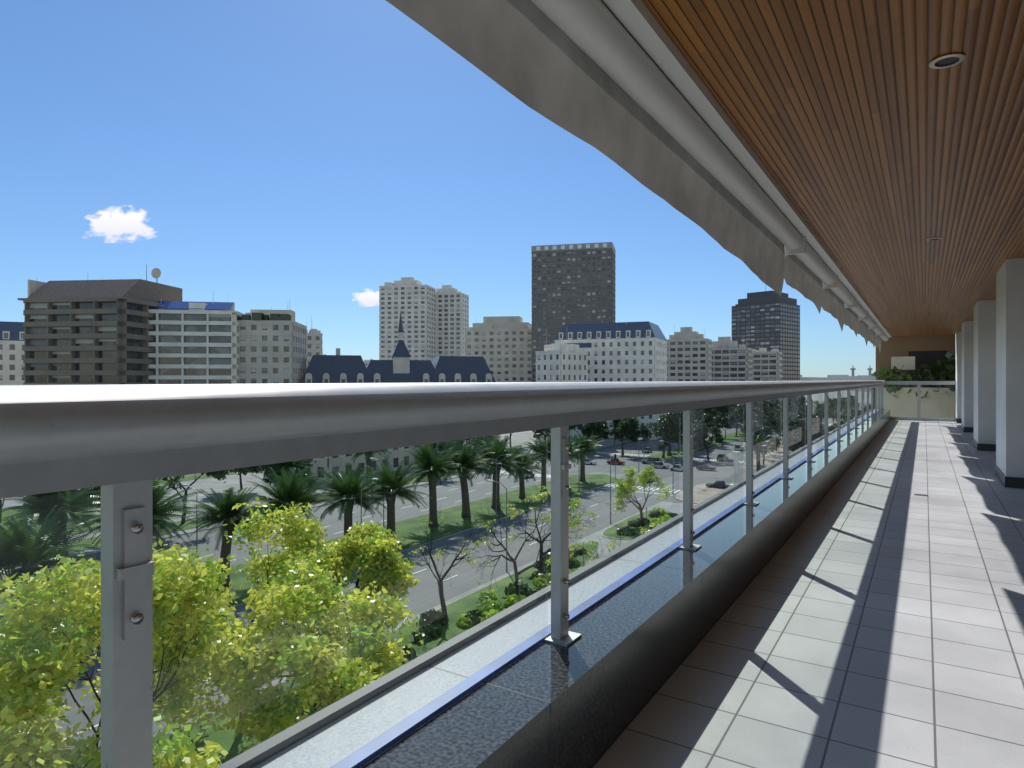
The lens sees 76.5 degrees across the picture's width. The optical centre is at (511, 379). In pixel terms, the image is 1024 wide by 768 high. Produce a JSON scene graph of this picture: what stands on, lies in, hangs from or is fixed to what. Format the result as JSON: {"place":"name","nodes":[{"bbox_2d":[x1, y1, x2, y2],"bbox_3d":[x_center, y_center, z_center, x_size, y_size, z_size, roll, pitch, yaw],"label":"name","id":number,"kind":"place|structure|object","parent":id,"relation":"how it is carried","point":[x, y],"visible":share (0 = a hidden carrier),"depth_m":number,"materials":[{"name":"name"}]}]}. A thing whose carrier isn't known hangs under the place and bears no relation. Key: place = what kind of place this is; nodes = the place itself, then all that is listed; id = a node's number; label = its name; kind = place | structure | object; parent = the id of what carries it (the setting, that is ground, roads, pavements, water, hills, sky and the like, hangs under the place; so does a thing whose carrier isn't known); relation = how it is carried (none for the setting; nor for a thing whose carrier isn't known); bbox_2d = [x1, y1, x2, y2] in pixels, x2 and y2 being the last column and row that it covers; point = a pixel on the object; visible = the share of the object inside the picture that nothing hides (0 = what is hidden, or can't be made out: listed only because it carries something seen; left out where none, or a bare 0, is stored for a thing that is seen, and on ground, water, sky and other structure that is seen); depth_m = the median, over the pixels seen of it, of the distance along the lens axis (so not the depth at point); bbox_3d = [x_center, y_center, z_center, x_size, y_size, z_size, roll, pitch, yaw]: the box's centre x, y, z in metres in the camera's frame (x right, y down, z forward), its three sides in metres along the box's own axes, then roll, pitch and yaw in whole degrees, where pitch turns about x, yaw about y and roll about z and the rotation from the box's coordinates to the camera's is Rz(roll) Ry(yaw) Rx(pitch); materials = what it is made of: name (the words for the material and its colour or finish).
{"place":"outdoors","nodes":[
{"label":"outdoors","id":0,"kind":"place"},
{"bbox_2d":[85,206,154,242],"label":"cloud","id":1,"kind":"structure","parent":0,"point":[110,223],"depth_m":3500.00,"materials":[{"name":"white"}]},
{"bbox_2d":[68,517,218,552],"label":"park lawn strip","id":2,"kind":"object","parent":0,"point":[87,541],"depth_m":85.30,"materials":[{"name":"green plant"}]},
{"bbox_2d":[153,470,227,523],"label":"tree","id":3,"kind":"object","parent":2,"relation":"on","point":[214,474],"visible":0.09,"depth_m":92.62,"materials":[{"name":"plant"}]},
{"bbox_2d":[1,463,485,567],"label":"park paving","id":4,"kind":"structure","parent":0,"point":[206,485],"depth_m":121.66,"materials":[{"name":"concrete"}]},
{"bbox_2d":[1,508,193,540],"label":"road","id":5,"kind":"structure","parent":4,"relation":"on","point":[11,512],"depth_m":97.62,"materials":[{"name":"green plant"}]},
{"bbox_2d":[158,466,260,483],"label":"park lawn strip","id":6,"kind":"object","parent":4,"relation":"on","point":[188,477],"depth_m":138.67,"materials":[{"name":"green plant"}]},
{"bbox_2d":[217,466,262,488],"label":"tree","id":7,"kind":"object","parent":4,"relation":"on","point":[255,469],"visible":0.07,"depth_m":121.83,"materials":[{"name":"green plant"}]},
{"bbox_2d":[267,460,313,503],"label":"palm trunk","id":8,"kind":"object","parent":4,"relation":"on","point":[286,466],"visible":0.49,"depth_m":108.08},
{"bbox_2d":[252,468,477,509],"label":"sidewalk","id":9,"kind":"structure","parent":4,"relation":"on","point":[424,479],"depth_m":133.20,"materials":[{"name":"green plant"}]},
{"bbox_2d":[259,459,317,485],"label":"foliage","id":10,"kind":"object","parent":9,"relation":"on","point":[265,468],"visible":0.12,"depth_m":109.34,"materials":[{"name":"green plant"}]},
{"bbox_2d":[347,448,392,487],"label":"palm tree","id":11,"kind":"object","parent":4,"relation":"on","point":[369,454],"visible":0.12,"depth_m":123.54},
{"bbox_2d":[44,474,619,656],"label":"median lawn","id":12,"kind":"structure","parent":0,"point":[411,531],"depth_m":96.55,"materials":[{"name":"green plant"}]},
{"bbox_2d":[0,504,100,608],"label":"palm tree","id":13,"kind":"object","parent":12,"relation":"on","point":[22,548],"visible":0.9,"depth_m":50.91,"materials":[{"name":"plant"}]},
{"bbox_2d":[0,487,100,567],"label":"palm tree","id":14,"kind":"object","parent":12,"relation":"on","point":[72,500],"visible":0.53,"depth_m":62.44,"materials":[{"name":"plant"}]},
{"bbox_2d":[74,478,207,549],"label":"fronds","id":15,"kind":"object","parent":12,"relation":"on","point":[163,509],"visible":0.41,"depth_m":58.33,"materials":[{"name":"plant"}]},
{"bbox_2d":[181,485,275,586],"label":"palm tree","id":16,"kind":"object","parent":12,"relation":"on","point":[226,513],"visible":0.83,"depth_m":65.08,"materials":[{"name":"plant"}]},
{"bbox_2d":[244,467,340,555],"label":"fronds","id":17,"kind":"object","parent":12,"relation":"on","point":[288,490],"visible":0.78,"depth_m":71.72,"materials":[{"name":"plant"}]},
{"bbox_2d":[309,463,391,538],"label":"palm tree","id":18,"kind":"object","parent":12,"relation":"on","point":[349,487],"visible":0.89,"depth_m":78.82,"materials":[{"name":"plant"}]},
{"bbox_2d":[354,456,431,537],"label":"palm tree","id":19,"kind":"object","parent":12,"relation":"on","point":[394,479],"visible":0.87,"depth_m":85.07,"materials":[{"name":"plant"}]},
{"bbox_2d":[404,443,465,526],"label":"palm tree","id":20,"kind":"object","parent":12,"relation":"on","point":[430,460],"visible":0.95,"depth_m":92.68,"materials":[{"name":"plant"}]},
{"bbox_2d":[436,439,494,517],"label":"palm tree","id":21,"kind":"object","parent":12,"relation":"on","point":[469,459],"visible":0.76,"depth_m":98.73,"materials":[{"name":"plant"}]},
{"bbox_2d":[465,435,532,508],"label":"palm tree","id":22,"kind":"object","parent":12,"relation":"on","point":[498,449],"visible":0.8,"depth_m":105.25,"materials":[{"name":"plant"}]},
{"bbox_2d":[500,445,545,498],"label":"palm tree","id":23,"kind":"object","parent":12,"relation":"on","point":[526,461],"visible":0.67,"depth_m":114.18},
{"bbox_2d":[521,436,550,491],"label":"palm tree","id":24,"kind":"object","parent":12,"relation":"on","point":[544,448],"visible":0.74,"depth_m":119.89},
{"bbox_2d":[546,436,585,466],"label":"palm tree","id":25,"kind":"object","parent":12,"relation":"on","point":[572,452],"visible":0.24,"depth_m":125.79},
{"bbox_2d":[569,433,602,480],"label":"palm tree","id":26,"kind":"object","parent":12,"relation":"on","point":[587,446],"visible":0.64,"depth_m":133.80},
{"bbox_2d":[352,289,378,306],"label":"cloud","id":27,"kind":"structure","parent":0,"point":[368,299],"depth_m":3800.00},
{"bbox_2d":[153,541,598,765],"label":"lawn","id":28,"kind":"structure","parent":0,"point":[231,744],"depth_m":51.51,"materials":[{"name":"green plant"}]},
{"bbox_2d":[161,496,355,726],"bbox_3d":[-15.429,13.908,39.938,15.190,13.889,11.124,0,0,40],"label":"tree","id":29,"kind":"object","parent":28,"relation":"on","point":[303,540],"visible":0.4,"depth_m":39.57,"materials":[{"name":"green plant"}]},
{"bbox_2d":[290,519,419,650],"bbox_3d":[-11.650,15.698,48.240,11.107,10.342,8.614,0,0,30],"label":"tree","id":30,"kind":"object","parent":28,"relation":"on","point":[372,549],"visible":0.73,"depth_m":45.84,"materials":[{"name":"green plant"}]},
{"bbox_2d":[409,503,489,620],"bbox_3d":[-5.831,15.712,56.994,6.136,10.284,8.029,0,0,-34],"label":"tree","id":31,"kind":"object","parent":28,"relation":"on","point":[470,560],"visible":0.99,"depth_m":56.10,"materials":[{"name":"plant"}]},
{"bbox_2d":[472,494,550,596],"bbox_3d":[0.791,16.025,60.915,9.024,11.840,6.897,0,0,-6],"label":"tree","id":32,"kind":"object","parent":28,"relation":"on","point":[510,559],"visible":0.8,"depth_m":60.38,"materials":[{"name":"brown plant"}]},
{"bbox_2d":[505,484,587,570],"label":"tree","id":33,"kind":"object","parent":28,"relation":"on","point":[571,525],"visible":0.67,"depth_m":69.22,"materials":[{"name":"plant"}]},
{"bbox_2d":[569,490,599,533],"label":"tree","id":34,"kind":"object","parent":28,"relation":"on","point":[574,501],"visible":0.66,"depth_m":77.24,"materials":[{"name":"green plant"}]},
{"bbox_2d":[0,401,823,624],"bbox_3d":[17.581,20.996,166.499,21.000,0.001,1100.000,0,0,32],"label":"avenue road","id":35,"kind":"structure","parent":0,"point":[448,490],"depth_m":107.04,"materials":[{"name":"asphalt"}]},
{"bbox_2d":[581,422,604,451],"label":"tree","id":36,"kind":"object","parent":35,"relation":"on","point":[593,428],"visible":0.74,"depth_m":183.35,"materials":[{"name":"green plant"}]},
{"bbox_2d":[612,421,638,455],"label":"tree","id":37,"kind":"object","parent":35,"relation":"on","point":[623,430],"visible":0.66,"depth_m":179.74,"materials":[{"name":"green plant"}]},
{"bbox_2d":[611,418,640,455],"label":"tree","id":38,"kind":"object","parent":35,"relation":"on","point":[634,431],"visible":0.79,"depth_m":177.90,"materials":[{"name":"green plant"}]},
{"bbox_2d":[163,502,694,735],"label":"sidewalk","id":39,"kind":"structure","parent":0,"point":[666,506],"depth_m":80.55,"materials":[{"name":"concrete"}]},
{"bbox_2d":[0,609,73,767],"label":"tree","id":40,"kind":"object","parent":39,"relation":"on","point":[52,708],"visible":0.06,"depth_m":29.43,"materials":[{"name":"green plant"}]},
{"bbox_2d":[0,539,245,767],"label":"tree","id":41,"kind":"object","parent":39,"relation":"on","point":[185,611],"visible":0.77,"depth_m":24.16,"materials":[{"name":"green plant"}]},
{"bbox_2d":[31,708,227,767],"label":"tree","id":42,"kind":"object","parent":39,"relation":"on","point":[177,751],"visible":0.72,"depth_m":19.97,"materials":[{"name":"green plant"}]},
{"bbox_2d":[0,0,875,376],"label":"sky","id":43,"kind":"structure","parent":0,"point":[303,157],"materials":[{"name":"blue"}]},
{"bbox_2d":[8,402,870,766],"bbox_3d":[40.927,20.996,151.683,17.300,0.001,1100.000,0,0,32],"label":"avenue road","id":44,"kind":"structure","parent":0,"point":[424,592],"depth_m":78.21,"materials":[{"name":"asphalt"}]},
{"bbox_2d":[62,424,744,739],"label":"road markings","id":45,"kind":"object","parent":44,"relation":"on","point":[516,521],"visible":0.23,"depth_m":124.61,"materials":[{"name":"paint"}]},
{"bbox_2d":[694,424,710,459],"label":"tree","id":46,"kind":"object","parent":44,"relation":"on","point":[701,444],"visible":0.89,"depth_m":167.81,"materials":[{"name":"green plant"}]},
{"bbox_2d":[694,426,726,460],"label":"tree","id":47,"kind":"object","parent":44,"relation":"on","point":[718,438],"visible":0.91,"depth_m":167.64,"materials":[{"name":"green plant"}]},
{"bbox_2d":[474,450,755,482],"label":"cross street road","id":48,"kind":"structure","parent":0,"point":[724,474],"depth_m":150.77,"materials":[{"name":"asphalt"}]},
{"bbox_2d":[741,433,776,471],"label":"tree","id":49,"kind":"object","parent":48,"relation":"on","point":[758,442],"visible":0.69,"depth_m":142.37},
{"bbox_2d":[603,510,670,538],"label":"lawn","id":50,"kind":"structure","parent":0,"point":[610,532],"depth_m":91.04,"materials":[{"name":"green plant"}]},
{"bbox_2d":[611,464,671,525],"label":"leafy tree","id":51,"kind":"object","parent":50,"relation":"on","point":[626,487],"visible":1,"depth_m":92.00,"materials":[{"name":"green plant"}]},
{"bbox_2d":[468,401,820,449],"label":"block pavement","id":52,"kind":"structure","parent":0,"point":[518,438],"depth_m":224.22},
{"bbox_2d":[448,390,870,477],"bbox_3d":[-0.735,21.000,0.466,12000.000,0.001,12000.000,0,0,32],"label":"ground","id":53,"kind":"structure","parent":0,"point":[820,396],"depth_m":737.86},
{"bbox_2d":[0,321,23,384],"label":"building","id":54,"kind":"structure","parent":53,"relation":"on","point":[11,353],"depth_m":216.24,"materials":[{"name":"white concrete"}]},
{"bbox_2d":[18,264,181,384],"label":"building","id":55,"kind":"structure","parent":53,"relation":"on","point":[85,332],"depth_m":174.93,"materials":[{"name":"brown concrete"}]},
{"bbox_2d":[148,301,244,383],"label":"white building balconies","id":56,"kind":"structure","parent":53,"relation":"on","point":[193,343],"depth_m":185.32,"materials":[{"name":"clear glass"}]},
{"bbox_2d":[237,307,306,383],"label":"building","id":57,"kind":"structure","parent":53,"relation":"on","point":[272,348],"depth_m":190.29,"materials":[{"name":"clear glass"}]},
{"bbox_2d":[306,329,322,366],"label":"beige building","id":58,"kind":"structure","parent":53,"relation":"on","point":[314,342],"depth_m":270.95,"materials":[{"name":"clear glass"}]},
{"bbox_2d":[281,444,449,480],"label":"building","id":59,"kind":"structure","parent":53,"relation":"on","point":[396,457],"depth_m":140.32,"materials":[{"name":"beige concrete"}]},
{"bbox_2d":[300,312,496,444],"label":"building roof","id":60,"kind":"structure","parent":53,"relation":"on","point":[400,367],"depth_m":206.81,"materials":[{"name":"tile"}]},
{"bbox_2d":[379,277,435,361],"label":"high-rise building","id":61,"kind":"structure","parent":53,"relation":"on","point":[412,300],"depth_m":430.64,"materials":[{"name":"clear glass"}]},
{"bbox_2d":[1,401,830,736],"bbox_3d":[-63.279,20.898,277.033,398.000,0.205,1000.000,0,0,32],"label":"kerbs","id":62,"kind":"structure","parent":53,"relation":"on","point":[437,539],"depth_m":89.57,"materials":[{"name":"concrete"}]},
{"bbox_2d":[436,285,468,356],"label":"high-rise building","id":63,"kind":"structure","parent":53,"relation":"on","point":[452,314],"depth_m":444.60,"materials":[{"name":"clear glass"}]},
{"bbox_2d":[465,316,531,381],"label":"apartment building","id":64,"kind":"structure","parent":53,"relation":"on","point":[502,345],"depth_m":330.00,"materials":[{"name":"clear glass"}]},
{"bbox_2d":[182,407,831,660],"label":"street lamps","id":65,"kind":"object","parent":53,"relation":"on","point":[519,584],"visible":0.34,"depth_m":86.85,"materials":[{"name":"grey"}]},
{"bbox_2d":[375,506,678,665],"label":"shrubs","id":66,"kind":"object","parent":53,"relation":"on","point":[489,608],"visible":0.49,"depth_m":59.65,"materials":[{"name":"green plant"}]},
{"bbox_2d":[535,343,587,441],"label":"building","id":67,"kind":"structure","parent":53,"relation":"on","point":[560,362],"depth_m":217.53,"materials":[{"name":"concrete"}]},
{"bbox_2d":[531,242,615,381],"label":"dark slab tower","id":68,"kind":"structure","parent":53,"relation":"on","point":[573,283],"depth_m":300.54,"materials":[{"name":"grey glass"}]},
{"bbox_2d":[555,321,666,439],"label":"mansard-roofed building","id":69,"kind":"structure","parent":53,"relation":"on","point":[627,351],"depth_m":234.40,"materials":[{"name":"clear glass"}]},
{"bbox_2d":[666,327,711,421],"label":"white apartment building","id":70,"kind":"structure","parent":53,"relation":"on","point":[689,353],"depth_m":330.30,"materials":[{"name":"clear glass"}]},
{"bbox_2d":[712,337,752,418],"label":"white apartment building","id":71,"kind":"structure","parent":53,"relation":"on","point":[731,361],"depth_m":349.45,"materials":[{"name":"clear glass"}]},
{"bbox_2d":[731,287,799,411],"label":"dark glass tower","id":72,"kind":"structure","parent":53,"relation":"on","point":[769,320],"depth_m":433.61,"materials":[{"name":"grey"}]},
{"bbox_2d":[752,346,782,416],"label":"white apartment building","id":73,"kind":"structure","parent":53,"relation":"on","point":[766,366],"depth_m":368.58,"materials":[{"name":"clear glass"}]},
{"bbox_2d":[800,375,875,390],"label":"harbour sheds","id":74,"kind":"object","parent":53,"relation":"on","point":[846,377],"visible":0.11,"depth_m":1252.31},
{"bbox_2d":[677,483,729,502],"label":"tan plaza island","id":75,"kind":"structure","parent":0,"point":[702,492],"depth_m":120.53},
{"bbox_2d":[729,451,739,486],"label":"plaza monument","id":76,"kind":"object","parent":75,"relation":"on","point":[736,454],"visible":0.51,"depth_m":117.67,"materials":[{"name":"stone"}]},
{"bbox_2d":[601,0,891,337],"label":"awning mount strip","id":77,"kind":"object","parent":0,"point":[636,19],"visible":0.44,"depth_m":3.13,"materials":[{"name":"metal"}]},
{"bbox_2d":[531,0,888,340],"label":"awning roller","id":78,"kind":"object","parent":77,"relation":"attached to","point":[598,34],"visible":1,"depth_m":2.90,"materials":[{"name":"metal"}]},
{"bbox_2d":[386,0,880,351],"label":"awning","id":79,"kind":"object","parent":78,"relation":"hanging from","point":[531,54],"visible":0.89,"depth_m":2.58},
{"bbox_2d":[647,402,853,459],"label":"median lawn","id":80,"kind":"structure","parent":0,"point":[729,438],"depth_m":198.04,"materials":[{"name":"green plant"}]},
{"bbox_2d":[638,412,682,457],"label":"tree","id":81,"kind":"object","parent":80,"relation":"on","point":[645,432],"visible":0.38,"depth_m":176.65,"materials":[{"name":"green plant"}]},
{"bbox_2d":[655,412,682,457],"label":"tree","id":82,"kind":"object","parent":80,"relation":"on","point":[668,428],"visible":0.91,"depth_m":170.22,"materials":[{"name":"green plant"}]},
{"bbox_2d":[694,413,717,431],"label":"tree","id":83,"kind":"object","parent":80,"relation":"on","point":[707,420],"visible":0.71,"depth_m":206.57,"materials":[{"name":"green plant"}]},
{"bbox_2d":[724,404,745,435],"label":"tree","id":84,"kind":"object","parent":80,"relation":"on","point":[740,411],"visible":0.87,"depth_m":240.67,"materials":[{"name":"green plant"}]},
{"bbox_2d":[744,415,851,465],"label":"road","id":85,"kind":"structure","parent":0,"point":[775,455],"depth_m":175.04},
{"bbox_2d":[739,423,780,451],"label":"tree","id":86,"kind":"object","parent":85,"relation":"on","point":[756,433],"visible":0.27,"depth_m":158.39,"materials":[{"name":"green plant"}]},
{"bbox_2d":[740,410,782,453],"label":"tree","id":87,"kind":"object","parent":85,"relation":"on","point":[777,424],"visible":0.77,"depth_m":183.75,"materials":[{"name":"green plant"}]},
{"bbox_2d":[742,421,781,463],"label":"tree","id":88,"kind":"object","parent":85,"relation":"on","point":[766,430],"visible":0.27,"depth_m":157.93,"materials":[{"name":"green plant"}]},
{"bbox_2d":[780,415,817,451],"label":"tree","id":89,"kind":"object","parent":85,"relation":"on","point":[797,424],"visible":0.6,"depth_m":154.46,"materials":[{"name":"green plant"}]},
{"bbox_2d":[795,423,823,446],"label":"tree","id":90,"kind":"object","parent":85,"relation":"on","point":[801,438],"visible":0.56,"depth_m":154.50,"materials":[{"name":"green plant"}]},
{"bbox_2d":[873,334,954,417],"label":"end wall","id":91,"kind":"structure","parent":0,"point":[911,353],"depth_m":22.08,"materials":[{"name":"paint"}]},
{"bbox_2d":[871,352,954,397],"bbox_3d":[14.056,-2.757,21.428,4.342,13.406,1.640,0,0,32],"label":"plants","id":92,"kind":"object","parent":91,"relation":"attached to","point":[942,374],"visible":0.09,"depth_m":21.56,"materials":[{"name":"green plant"}]},
{"bbox_3d":[7.075,-1.602,5.577,8.390,0.496,29.000,0,0,32],"label":"upper slab","id":93,"kind":"object","parent":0,"visible":0},
{"bbox_2d":[642,0,1023,335],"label":"wood ceiling slats","id":94,"kind":"object","parent":93,"relation":"attached to","point":[882,149],"visible":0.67,"depth_m":3.43,"materials":[{"name":"wood"}]},
{"bbox_2d":[925,54,965,327],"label":"recessed ceiling lights","id":95,"kind":"object","parent":94,"relation":"in","point":[946,61],"visible":1,"depth_m":2.75},
{"bbox_2d":[784,235,882,335],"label":"awning brackets","id":96,"kind":"object","parent":93,"relation":"attached to","point":[799,250],"visible":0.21,"depth_m":8.08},
{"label":"building","id":97,"kind":"structure","parent":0},
{"bbox_3d":[7.020,1.377,5.612,8.520,0.346,29.000,0,0,32],"label":"balcony","id":98,"kind":"object","parent":97,"relation":"attached to","visible":0},
{"bbox_2d":[253,409,889,767],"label":"granite parapet","id":99,"kind":"object","parent":98,"relation":"on","point":[600,681],"visible":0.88,"depth_m":2.20,"materials":[{"name":"black"}]},
{"bbox_2d":[101,385,882,767],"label":"rail posts","id":100,"kind":"object","parent":99,"relation":"on","point":[127,567],"visible":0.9,"depth_m":1.02,"materials":[{"name":"metal"}]},
{"bbox_2d":[0,380,885,498],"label":"handrail","id":101,"kind":"object","parent":100,"relation":"attached to","point":[55,438],"visible":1,"depth_m":1.19,"materials":[{"name":"metal"}]},
{"bbox_2d":[130,388,880,624],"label":"rail screws","id":102,"kind":"object","parent":100,"relation":"attached to","point":[136,618],"visible":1,"depth_m":1.01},
{"bbox_2d":[216,410,870,767],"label":"trim","id":103,"kind":"structure","parent":99,"relation":"on","point":[256,755],"depth_m":2.00,"materials":[{"name":"grey"}]},
{"bbox_2d":[330,411,877,767],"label":"glass foot seal","id":104,"kind":"object","parent":99,"relation":"on","point":[373,748],"visible":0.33,"depth_m":1.99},
{"bbox_2d":[591,420,1023,767],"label":"balcony floor","id":105,"kind":"structure","parent":98,"relation":"on","point":[872,616],"depth_m":2.98,"materials":[{"name":"tile"}]},
{"bbox_2d":[880,381,955,421],"bbox_3d":[12.180,0.615,19.155,2.320,1.170,0.120,0,0,32],"label":"end rail","id":106,"kind":"object","parent":105,"relation":"on","point":[918,384],"visible":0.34,"depth_m":19.22,"materials":[{"name":"metal"}]},
{"bbox_2d":[955,258,1023,488],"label":"columns","id":107,"kind":"structure","parent":105,"relation":"on","point":[989,376],"depth_m":8.01,"materials":[{"name":"paint"}]},
{"label":"lawn","id":108,"kind":"structure","parent":0,"visible":0},
{"bbox_2d":[192,555,424,751],"bbox_3d":[-8.785,14.972,29.948,10.443,11.744,9.096,0,0,20],"label":"tree","id":109,"kind":"object","parent":108,"relation":"on","point":[301,660],"visible":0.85,"depth_m":28.46,"materials":[{"name":"green plant"}]},
{"bbox_2d":[579,521,663,568],"bbox_3d":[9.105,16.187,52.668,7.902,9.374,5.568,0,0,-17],"label":"shrubs","id":110,"kind":"object","parent":108,"relation":"on","point":[614,541],"visible":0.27,"depth_m":52.44,"materials":[{"name":"green plant"}]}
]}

